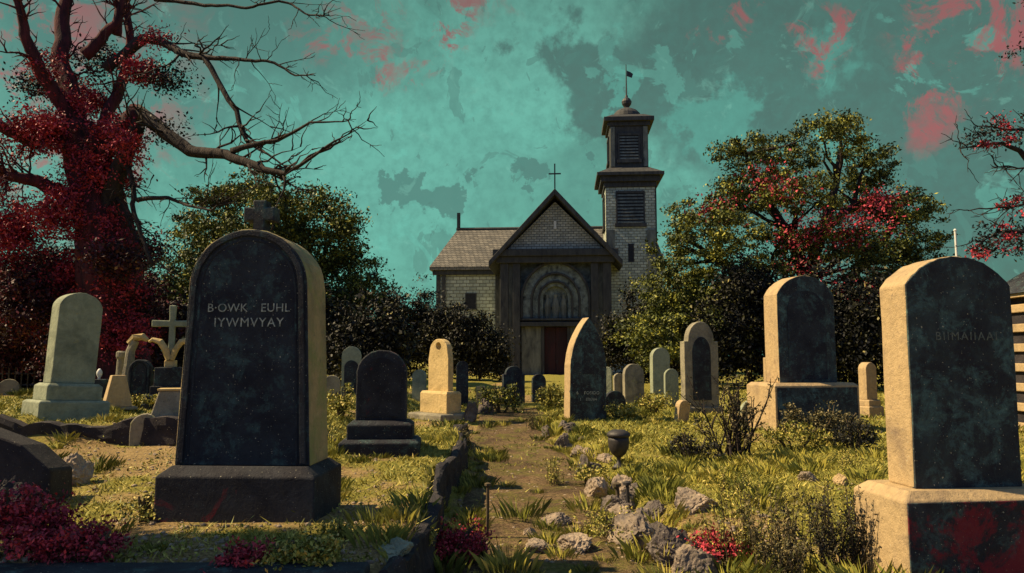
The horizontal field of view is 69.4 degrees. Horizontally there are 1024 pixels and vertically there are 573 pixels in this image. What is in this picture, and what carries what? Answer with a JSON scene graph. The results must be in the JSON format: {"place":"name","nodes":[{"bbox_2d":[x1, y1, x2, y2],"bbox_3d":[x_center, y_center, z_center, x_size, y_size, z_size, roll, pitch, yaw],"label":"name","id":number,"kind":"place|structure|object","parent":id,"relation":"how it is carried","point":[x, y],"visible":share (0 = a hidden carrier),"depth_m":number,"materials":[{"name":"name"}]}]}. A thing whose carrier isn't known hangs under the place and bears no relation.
{"place":"outdoors","nodes":[
{"label":"outdoors","id":0,"kind":"place"},
{"bbox_2d":[0,361,1023,572],"bbox_3d":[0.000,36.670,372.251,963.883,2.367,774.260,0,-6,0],"label":"ground","id":1,"kind":"structure","parent":0,"point":[347,469],"depth_m":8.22,"materials":[{"name":"plant"}]},
{"bbox_2d":[0,379,19,394],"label":"headstone","id":2,"kind":"object","parent":1,"relation":"on","point":[8,385],"visible":0.75,"depth_m":19.44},
{"bbox_2d":[0,476,32,510],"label":"rock","id":3,"kind":"object","parent":1,"relation":"on","point":[5,484],"visible":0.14,"depth_m":5.85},
{"bbox_2d":[1,364,41,388],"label":"picket fence","id":4,"kind":"object","parent":1,"relation":"on","point":[20,384],"visible":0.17,"depth_m":23.26,"materials":[{"name":"metal"}]},
{"bbox_2d":[0,427,71,507],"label":"fallen slab","id":5,"kind":"object","parent":1,"relation":"on","point":[27,460],"depth_m":6.44,"materials":[{"name":"stone"}]},
{"bbox_2d":[0,479,95,560],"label":"bush","id":6,"kind":"object","parent":1,"relation":"on","point":[17,514],"visible":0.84,"depth_m":4.78,"materials":[{"name":"red plant"}]},
{"bbox_2d":[21,293,109,421],"bbox_3d":[-6.917,1.134,11.627,0.660,2.067,1.020,-4,-10,38],"label":"headstone","id":7,"kind":"object","parent":1,"relation":"on","point":[67,388],"visible":0.92,"depth_m":11.46,"materials":[{"name":"stone"}]},
{"bbox_2d":[1,514,134,563],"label":"bush","id":8,"kind":"object","parent":1,"relation":"on","point":[70,545],"visible":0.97,"depth_m":4.59,"materials":[{"name":"red plant"}]},
{"bbox_2d":[63,452,93,485],"bbox_3d":[-4.446,1.927,7.437,0.445,0.512,0.289,5,-7,-42],"label":"rock","id":9,"kind":"object","parent":1,"relation":"on","point":[82,469],"visible":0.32,"depth_m":7.45,"materials":[{"name":"stone"}]},
{"bbox_2d":[94,369,108,399],"bbox_3d":[-9.110,2.226,16.301,0.344,0.829,0.313,1,-6,-15],"label":"urn pedestal","id":10,"kind":"object","parent":1,"relation":"on","point":[103,383],"visible":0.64,"depth_m":16.20,"materials":[{"name":"stone"}]},
{"bbox_2d":[103,375,137,409],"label":"leaning slab","id":11,"kind":"structure","parent":1,"relation":"on","point":[117,393],"depth_m":13.50,"materials":[{"name":"stone"}]},
{"bbox_2d":[116,351,124,374],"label":"broken column","id":12,"kind":"structure","parent":11,"relation":"on","point":[120,356],"depth_m":15.81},
{"bbox_2d":[108,488,160,527],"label":"shrub","id":13,"kind":"object","parent":1,"relation":"on","point":[146,512],"visible":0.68,"depth_m":5.83,"materials":[{"name":"green plant"}]},
{"bbox_2d":[122,333,148,380],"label":"draped column","id":14,"kind":"structure","parent":1,"relation":"on","point":[133,343],"depth_m":15.64,"materials":[{"name":"stone"}]},
{"bbox_2d":[128,360,153,405],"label":"headstone","id":15,"kind":"object","parent":1,"relation":"on","point":[140,376],"visible":0.77,"depth_m":15.27,"materials":[{"name":"stone"}]},
{"bbox_2d":[129,413,154,445],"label":"headstone","id":16,"kind":"object","parent":1,"relation":"on","point":[136,427],"visible":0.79,"depth_m":10.39,"materials":[{"name":"stone"}]},
{"bbox_2d":[130,393,157,407],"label":"shrub","id":17,"kind":"object","parent":1,"relation":"on","point":[135,399],"visible":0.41,"depth_m":14.70,"materials":[{"name":"green plant"}]},
{"bbox_2d":[140,305,186,409],"bbox_3d":[-6.975,1.463,15.130,0.896,2.156,0.717,1,-6,-12],"label":"cross monument","id":18,"kind":"object","parent":1,"relation":"on","point":[168,374],"visible":0.7,"depth_m":14.99,"materials":[{"name":"stone"}]},
{"bbox_2d":[151,388,180,416],"bbox_3d":[-4.984,1.734,10.823,0.666,0.488,0.541,2,-6,-18],"label":"tomb chest","id":19,"kind":"object","parent":1,"relation":"on","point":[167,402],"visible":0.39,"depth_m":10.65,"materials":[{"name":"stone"}]},
{"bbox_2d":[0,414,336,446],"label":"bank kerb","id":20,"kind":"structure","parent":1,"relation":"on","point":[161,430],"depth_m":10.40,"materials":[{"name":"stone"}]},
{"bbox_2d":[150,283,188,374],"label":"bush","id":21,"kind":"object","parent":1,"relation":"on","point":[180,314],"visible":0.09,"depth_m":26.69,"materials":[{"name":"green plant"}]},
{"bbox_2d":[0,562,369,572],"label":"grave kerb","id":22,"kind":"structure","parent":1,"relation":"on","point":[206,567],"depth_m":4.35,"materials":[{"name":"stone"}]},
{"bbox_2d":[0,0,381,388],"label":"gnarled tree","id":23,"kind":"object","parent":1,"relation":"on","point":[107,260],"visible":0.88,"depth_m":19.59,"materials":[{"name":"red plant"}]},
{"bbox_2d":[200,534,284,572],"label":"bush","id":24,"kind":"object","parent":1,"relation":"on","point":[242,554],"visible":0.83,"depth_m":4.50,"materials":[{"name":"red plant"}]},
{"bbox_2d":[153,200,340,522],"bbox_3d":[-2.160,0.603,6.271,1.280,2.688,0.760,0,-6,3],"label":"headstone","id":25,"kind":"object","parent":1,"relation":"on","point":[252,439],"visible":1,"depth_m":6.01,"materials":[{"name":"black stone"}]},
{"bbox_2d":[144,162,399,368],"bbox_3d":[-10.420,-0.497,30.448,12.521,9.921,6.600,-1,-6,10],"label":"leafy tree","id":26,"kind":"object","parent":1,"relation":"on","point":[292,228],"visible":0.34,"depth_m":29.78,"materials":[{"name":"green plant"}]},
{"bbox_2d":[251,524,354,572],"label":"bush","id":27,"kind":"object","parent":1,"relation":"on","point":[310,551],"visible":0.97,"depth_m":4.49,"materials":[{"name":"green plant"}]},
{"bbox_2d":[327,375,340,404],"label":"headstone","id":28,"kind":"object","parent":1,"relation":"on","point":[333,382],"visible":0.45,"depth_m":15.46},
{"bbox_2d":[316,515,364,542],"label":"weed","id":29,"kind":"object","parent":1,"relation":"on","point":[335,530],"visible":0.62,"depth_m":5.18,"materials":[{"name":"green plant"}]},
{"bbox_2d":[327,382,355,417],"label":"shrub","id":30,"kind":"object","parent":1,"relation":"on","point":[341,404],"visible":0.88,"depth_m":12.53,"materials":[{"name":"green plant"}]},
{"bbox_2d":[325,275,368,374],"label":"bush","id":31,"kind":"object","parent":1,"relation":"on","point":[331,316],"visible":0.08,"depth_m":26.82,"materials":[{"name":"green plant"}]},
{"bbox_2d":[341,346,361,394],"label":"headstone","id":32,"kind":"object","parent":1,"relation":"on","point":[351,357],"visible":0.74,"depth_m":18.07,"materials":[{"name":"stone"}]},
{"bbox_2d":[326,286,430,387],"bbox_3d":[-4.601,1.680,23.999,4.123,3.526,2.505,-1,-6,10],"label":"bush","id":33,"kind":"object","parent":1,"relation":"on","point":[366,335],"visible":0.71,"depth_m":23.73,"materials":[{"name":"green plant"}]},
{"bbox_2d":[338,350,421,456],"bbox_3d":[-1.684,1.492,9.581,1.000,1.334,0.640,0,-6,-4],"label":"headstone","id":34,"kind":"object","parent":1,"relation":"on","point":[381,423],"visible":0.98,"depth_m":9.44,"materials":[{"name":"stone"}]},
{"bbox_2d":[378,537,413,562],"bbox_3d":[-0.817,1.759,4.902,0.273,0.190,0.263,-4,-7,33],"label":"rock","id":35,"kind":"object","parent":1,"relation":"on","point":[397,546],"visible":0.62,"depth_m":4.85,"materials":[{"name":"stone"}]},
{"bbox_2d":[375,272,452,377],"bbox_3d":[-4.923,1.998,38.161,5.441,5.538,3.424,0,-6,0],"label":"bush","id":36,"kind":"object","parent":1,"relation":"on","point":[419,306],"visible":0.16,"depth_m":37.80,"materials":[{"name":"green plant"}]},
{"bbox_2d":[412,370,426,400],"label":"headstone","id":37,"kind":"object","parent":1,"relation":"on","point":[419,381],"visible":0.78,"depth_m":19.39,"materials":[{"name":"stone"}]},
{"bbox_2d":[379,423,468,572],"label":"retaining wall","id":38,"kind":"structure","parent":1,"relation":"on","point":[447,476],"depth_m":6.15,"materials":[{"name":"stone"}]},
{"bbox_2d":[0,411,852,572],"bbox_3d":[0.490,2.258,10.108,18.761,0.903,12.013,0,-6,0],"label":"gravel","id":39,"kind":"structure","parent":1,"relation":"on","point":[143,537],"depth_m":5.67,"materials":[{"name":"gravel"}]},
{"bbox_2d":[408,339,464,421],"bbox_3d":[-1.543,1.993,15.982,0.900,1.717,1.150,5,-8,-44],"label":"headstone","id":40,"kind":"object","parent":1,"relation":"on","point":[440,399],"visible":0.94,"depth_m":15.79,"materials":[{"name":"stone"}]},
{"bbox_2d":[410,299,482,377],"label":"bush","id":41,"kind":"object","parent":1,"relation":"on","point":[429,329],"visible":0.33,"depth_m":36.67,"materials":[{"name":"green plant"}]},
{"bbox_2d":[456,361,468,405],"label":"headstone","id":42,"kind":"object","parent":1,"relation":"on","point":[462,377],"visible":0.8,"depth_m":18.89,"materials":[{"name":"stone"}]},
{"bbox_2d":[435,514,501,563],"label":"bush","id":43,"kind":"object","parent":1,"relation":"on","point":[450,540],"visible":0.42,"depth_m":6.12,"materials":[{"name":"red plant"}]},
{"bbox_2d":[464,402,477,421],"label":"rock","id":44,"kind":"object","parent":1,"relation":"on","point":[471,412],"visible":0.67,"depth_m":15.68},
{"bbox_2d":[436,298,525,381],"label":"bush","id":45,"kind":"object","parent":1,"relation":"on","point":[475,345],"visible":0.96,"depth_m":35.62,"materials":[{"name":"green plant"}]},
{"bbox_2d":[478,398,493,413],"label":"rock","id":46,"kind":"object","parent":1,"relation":"on","point":[484,401],"visible":0.63,"depth_m":17.56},
{"bbox_2d":[484,482,490,537],"bbox_3d":[-0.235,2.151,7.025,0.065,0.567,0.061,1,-6,0],"label":"marker post","id":47,"kind":"object","parent":1,"relation":"on","point":[487,484],"visible":0.9,"depth_m":7.02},
{"bbox_2d":[472,383,532,412],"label":"shrub","id":48,"kind":"object","parent":1,"relation":"on","point":[496,399],"visible":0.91,"depth_m":17.66,"materials":[{"name":"green plant"}]},
{"bbox_2d":[502,366,524,402],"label":"headstone","id":49,"kind":"object","parent":1,"relation":"on","point":[514,375],"visible":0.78,"depth_m":20.11,"materials":[{"name":"stone"}]},
{"bbox_2d":[525,537,550,552],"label":"rock","id":50,"kind":"object","parent":1,"relation":"on","point":[535,542],"visible":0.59,"depth_m":6.45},
{"bbox_2d":[531,374,545,402],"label":"headstone","id":51,"kind":"object","parent":1,"relation":"on","point":[538,381],"visible":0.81,"depth_m":20.49,"materials":[{"name":"stone"}]},
{"bbox_2d":[429,68,665,374],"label":"church","id":52,"kind":"structure","parent":1,"relation":"on","point":[543,280],"depth_m":51.01,"materials":[{"name":"stone"}]},
{"bbox_2d":[465,293,476,309],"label":"window","id":53,"kind":"structure","parent":52,"relation":"in","point":[470,298],"depth_m":55.54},
{"bbox_2d":[544,327,555,374],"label":"door","id":54,"kind":"structure","parent":52,"relation":"in","point":[549,332],"depth_m":50.26,"materials":[{"name":"wood"}]},
{"bbox_2d":[556,327,566,374],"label":"door","id":55,"kind":"structure","parent":52,"relation":"in","point":[561,332],"depth_m":50.22,"materials":[{"name":"wood"}]},
{"bbox_2d":[617,133,641,162],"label":"louvre window","id":56,"kind":"structure","parent":52,"relation":"in","point":[628,143],"depth_m":53.55,"materials":[{"name":"wood"}]},
{"bbox_2d":[615,191,646,226],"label":"louvre window","id":57,"kind":"structure","parent":52,"relation":"in","point":[630,205],"depth_m":52.75,"materials":[{"name":"wood"}]},
{"bbox_2d":[534,381,563,407],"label":"shrub","id":58,"kind":"object","parent":1,"relation":"on","point":[557,393],"visible":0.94,"depth_m":18.53,"materials":[{"name":"green plant"}]},
{"bbox_2d":[554,433,569,447],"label":"rock","id":59,"kind":"object","parent":1,"relation":"on","point":[562,440],"visible":0.48,"depth_m":12.37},
{"bbox_2d":[556,532,591,554],"bbox_3d":[0.597,2.344,6.581,0.362,0.268,0.292,5,-8,-43],"label":"rock","id":60,"kind":"object","parent":1,"relation":"on","point":[579,541],"visible":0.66,"depth_m":6.50,"materials":[{"name":"stone"}]},
{"bbox_2d":[564,318,606,420],"bbox_3d":[1.528,1.733,15.347,0.867,2.171,0.272,4,-6,-24],"label":"headstone","id":61,"kind":"object","parent":1,"relation":"on","point":[585,391],"visible":0.95,"depth_m":15.21,"materials":[{"name":"stone"}]},
{"bbox_2d":[567,461,613,483],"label":"shrub","id":62,"kind":"object","parent":1,"relation":"on","point":[587,473],"visible":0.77,"depth_m":9.61,"materials":[{"name":"green plant"}]},
{"bbox_2d":[584,477,607,497],"bbox_3d":[1.051,2.493,8.910,0.324,0.396,0.366,2,-6,-21],"label":"rock","id":63,"kind":"object","parent":1,"relation":"on","point":[596,485],"visible":0.66,"depth_m":8.81,"materials":[{"name":"stone"}]},
{"bbox_2d":[581,506,635,537],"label":"shrub","id":64,"kind":"object","parent":1,"relation":"on","point":[606,521],"visible":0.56,"depth_m":6.93,"materials":[{"name":"green plant"}]},
{"bbox_2d":[606,367,612,393],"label":"headstone","id":65,"kind":"object","parent":1,"relation":"on","point":[609,379],"visible":0.48,"depth_m":20.18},
{"bbox_2d":[600,494,629,512],"bbox_3d":[1.137,2.435,8.118,0.381,0.303,0.280,-3,-7,32],"label":"rock","id":66,"kind":"object","parent":1,"relation":"on","point":[615,499],"visible":0.52,"depth_m":8.04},
{"bbox_2d":[606,391,625,407],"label":"headstone","id":67,"kind":"object","parent":1,"relation":"on","point":[614,397],"visible":0.53,"depth_m":17.72,"materials":[{"name":"stone"}]},
{"bbox_2d":[613,373,622,393],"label":"headstone","id":68,"kind":"object","parent":1,"relation":"on","point":[617,382],"visible":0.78,"depth_m":19.97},
{"bbox_2d":[607,429,629,468],"bbox_3d":[1.467,2.234,10.172,0.324,0.516,0.324,0,-6,0],"label":"iron urn","id":69,"kind":"object","parent":1,"relation":"on","point":[618,442],"visible":0.97,"depth_m":10.07,"materials":[{"name":"metal"}]},
{"bbox_2d":[610,474,631,490],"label":"rubble stone","id":70,"kind":"object","parent":1,"relation":"on","point":[618,478],"visible":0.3,"depth_m":8.96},
{"bbox_2d":[604,402,641,418],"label":"shrub","id":71,"kind":"object","parent":1,"relation":"on","point":[622,407],"visible":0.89,"depth_m":15.36,"materials":[{"name":"green plant"}]},
{"bbox_2d":[606,513,655,549],"bbox_3d":[1.132,2.302,6.730,0.587,0.461,0.406,-2,-6,22],"label":"rock","id":72,"kind":"object","parent":1,"relation":"on","point":[638,524],"visible":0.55,"depth_m":6.67,"materials":[{"name":"stone"}]},
{"bbox_2d":[622,364,644,404],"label":"headstone","id":73,"kind":"object","parent":1,"relation":"on","point":[633,380],"visible":0.8,"depth_m":19.86,"materials":[{"name":"stone"}]},
{"bbox_2d":[593,281,679,381],"bbox_3d":[5.992,2.128,33.932,5.787,4.814,3.054,2,-6,-16],"label":"bush","id":74,"kind":"object","parent":1,"relation":"on","point":[614,354],"visible":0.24,"depth_m":33.45,"materials":[{"name":"green plant"}]},
{"bbox_2d":[644,500,665,520],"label":"rock","id":75,"kind":"object","parent":1,"relation":"on","point":[655,505],"visible":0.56,"depth_m":7.58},
{"bbox_2d":[634,390,677,412],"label":"shrub","id":76,"kind":"object","parent":1,"relation":"on","point":[652,406],"visible":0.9,"depth_m":17.05,"materials":[{"name":"green plant"}]},
{"bbox_2d":[650,348,669,394],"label":"headstone","id":77,"kind":"object","parent":1,"relation":"on","point":[659,362],"visible":0.8,"depth_m":23.42,"materials":[{"name":"stone"}]},
{"bbox_2d":[645,527,697,566],"bbox_3d":[1.350,2.247,6.194,0.436,0.452,0.376,3,-6,-31],"label":"rock","id":78,"kind":"object","parent":1,"relation":"on","point":[662,537],"visible":0.52,"depth_m":6.16,"materials":[{"name":"stone"}]},
{"bbox_2d":[664,369,678,406],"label":"headstone","id":79,"kind":"object","parent":1,"relation":"on","point":[671,382],"visible":0.82,"depth_m":19.25,"materials":[{"name":"stone"}]},
{"bbox_2d":[674,400,689,421],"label":"headstone","id":80,"kind":"object","parent":1,"relation":"on","point":[682,409],"visible":0.81,"depth_m":15.08,"materials":[{"name":"stone"}]},
{"bbox_2d":[620,267,745,385],"bbox_3d":[7.628,1.679,31.846,5.916,5.284,3.631,0,-6,0],"label":"bush","id":81,"kind":"object","parent":1,"relation":"on","point":[674,366],"visible":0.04,"depth_m":31.66,"materials":[{"name":"green plant"}]},
{"bbox_2d":[664,426,725,460],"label":"shrub","id":82,"kind":"object","parent":1,"relation":"on","point":[683,439],"visible":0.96,"depth_m":10.63,"materials":[{"name":"green plant"}]},
{"bbox_2d":[674,487,718,514],"bbox_3d":[1.869,2.238,7.565,0.680,0.354,0.408,5,-8,-44],"label":"rock","id":83,"kind":"object","parent":1,"relation":"on","point":[694,500],"visible":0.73,"depth_m":7.42,"materials":[{"name":"stone"}]},
{"bbox_2d":[672,544,725,572],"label":"rock","id":84,"kind":"object","parent":1,"relation":"on","point":[688,557],"visible":0.97,"depth_m":5.50,"materials":[{"name":"stone"}]},
{"bbox_2d":[680,322,723,413],"bbox_3d":[4.418,1.931,17.435,1.000,2.200,0.420,1,-6,-12],"label":"headstone","id":85,"kind":"object","parent":1,"relation":"on","point":[699,355],"visible":0.8,"depth_m":17.32,"materials":[{"name":"stone"}]},
{"bbox_2d":[689,531,735,568],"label":"weed","id":86,"kind":"object","parent":1,"relation":"on","point":[724,563],"visible":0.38,"depth_m":5.71,"materials":[{"name":"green plant"}]},
{"bbox_2d":[676,523,765,566],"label":"bush","id":87,"kind":"object","parent":1,"relation":"on","point":[702,544],"visible":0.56,"depth_m":5.77,"materials":[{"name":"red plant"}]},
{"bbox_2d":[680,371,778,460],"bbox_3d":[3.292,1.913,11.105,1.285,1.306,1.299,-4,-7,33],"label":"dry shrub","id":88,"kind":"object","parent":1,"relation":"on","point":[737,419],"visible":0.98,"depth_m":10.89,"materials":[{"name":"brown plant"}]},
{"bbox_2d":[717,466,747,494],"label":"weed","id":89,"kind":"object","parent":1,"relation":"on","point":[722,483],"visible":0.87,"depth_m":8.17,"materials":[{"name":"green plant"}]},
{"bbox_2d":[679,248,794,388],"bbox_3d":[8.848,1.219,26.937,5.801,5.222,3.348,2,-6,-16],"label":"bush","id":90,"kind":"object","parent":1,"relation":"on","point":[744,289],"visible":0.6,"depth_m":26.62,"materials":[{"name":"green plant"}]},
{"bbox_2d":[698,482,791,565],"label":"weed","id":91,"kind":"object","parent":1,"relation":"on","point":[744,534],"visible":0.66,"depth_m":5.68,"materials":[{"name":"green plant"}]},
{"bbox_2d":[602,106,960,384],"bbox_3d":[11.397,-1.466,29.392,16.292,11.595,9.116,0,-6,0],"label":"broad tree","id":92,"kind":"object","parent":1,"relation":"on","point":[883,209],"visible":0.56,"depth_m":28.82,"materials":[{"name":"green plant"}]},
{"bbox_2d":[735,486,841,572],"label":"weed","id":93,"kind":"object","parent":1,"relation":"on","point":[781,554],"visible":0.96,"depth_m":5.26,"materials":[{"name":"green plant"}]},
{"bbox_2d":[753,419,834,452],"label":"shrub","id":94,"kind":"object","parent":1,"relation":"on","point":[804,440],"visible":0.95,"depth_m":11.49,"materials":[{"name":"green plant"}]},
{"bbox_2d":[747,276,859,431],"bbox_3d":[5.400,1.228,13.844,1.720,2.838,0.954,1,-6,-13],"label":"headstone","id":95,"kind":"object","parent":1,"relation":"on","point":[800,343],"visible":0.94,"depth_m":13.61,"materials":[{"name":"stone"}]},
{"bbox_2d":[797,471,818,481],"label":"rock","id":96,"kind":"object","parent":1,"relation":"on","point":[804,475],"visible":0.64,"depth_m":9.14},
{"bbox_2d":[756,253,883,389],"bbox_3d":[11.231,1.280,26.070,5.305,4.975,3.395,0,-6,0],"label":"bush","id":97,"kind":"object","parent":1,"relation":"on","point":[836,297],"visible":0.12,"depth_m":25.60,"materials":[{"name":"green plant"}]},
{"bbox_2d":[774,400,881,441],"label":"shrub","id":98,"kind":"object","parent":1,"relation":"on","point":[817,415],"visible":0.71,"depth_m":12.38,"materials":[{"name":"green plant"}]},
{"bbox_2d":[780,479,881,572],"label":"weed","id":99,"kind":"object","parent":1,"relation":"on","point":[823,544],"visible":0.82,"depth_m":5.40,"materials":[{"name":"green plant"}]},
{"bbox_2d":[827,493,856,560],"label":"weed","id":100,"kind":"object","parent":1,"relation":"on","point":[843,505],"visible":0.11,"depth_m":5.76,"materials":[{"name":"green plant"}]},
{"bbox_2d":[839,447,864,471],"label":"weed","id":101,"kind":"object","parent":1,"relation":"on","point":[848,460],"visible":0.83,"depth_m":9.72,"materials":[{"name":"green plant"}]},
{"bbox_2d":[825,419,881,449],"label":"shrub","id":102,"kind":"object","parent":1,"relation":"on","point":[859,440],"visible":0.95,"depth_m":11.53,"materials":[{"name":"green plant"}]},
{"bbox_2d":[829,261,891,387],"bbox_3d":[12.858,1.357,25.012,5.285,4.440,3.042,0,-6,0],"label":"bush","id":103,"kind":"object","parent":1,"relation":"on","point":[870,339],"visible":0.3,"depth_m":24.87,"materials":[{"name":"green plant"}]},
{"bbox_2d":[858,362,883,417],"bbox_3d":[7.818,2.280,16.236,0.436,1.227,0.420,2,-6,-22],"label":"headstone","id":104,"kind":"object","parent":1,"relation":"on","point":[868,395],"visible":0.82,"depth_m":16.14,"materials":[{"name":"stone"}]},
{"bbox_2d":[854,256,1023,572],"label":"headstone","id":105,"kind":"object","parent":1,"relation":"on","point":[948,495],"visible":1,"depth_m":5.24,"materials":[{"name":"stone"}]},
{"bbox_2d":[933,0,1023,261],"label":"broad tree","id":106,"kind":"object","parent":1,"relation":"on","point":[1007,235],"visible":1,"depth_m":14.92,"materials":[{"name":"red plant"}]},
{"bbox_2d":[1007,272,1023,430],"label":"mausoleum","id":107,"kind":"structure","parent":1,"relation":"on","point":[1016,284],"depth_m":13.60,"materials":[{"name":"stone"}]},
{"bbox_2d":[0,0,1023,355],"label":"sky","id":108,"kind":"structure","parent":0,"point":[477,102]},
{"bbox_2d":[459,408,668,572],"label":"path","id":109,"kind":"structure","parent":0,"point":[536,477],"depth_m":8.91,"materials":[{"name":"soil"}]},
{"bbox_2d":[544,457,564,485],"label":"weed","id":110,"kind":"object","parent":109,"relation":"on","point":[552,476],"visible":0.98,"depth_m":9.60,"materials":[{"name":"green plant"}]},
{"bbox_2d":[540,512,572,526],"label":"rock","id":111,"kind":"object","parent":109,"relation":"on","point":[558,517],"visible":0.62,"depth_m":7.51,"materials":[{"name":"stone"}]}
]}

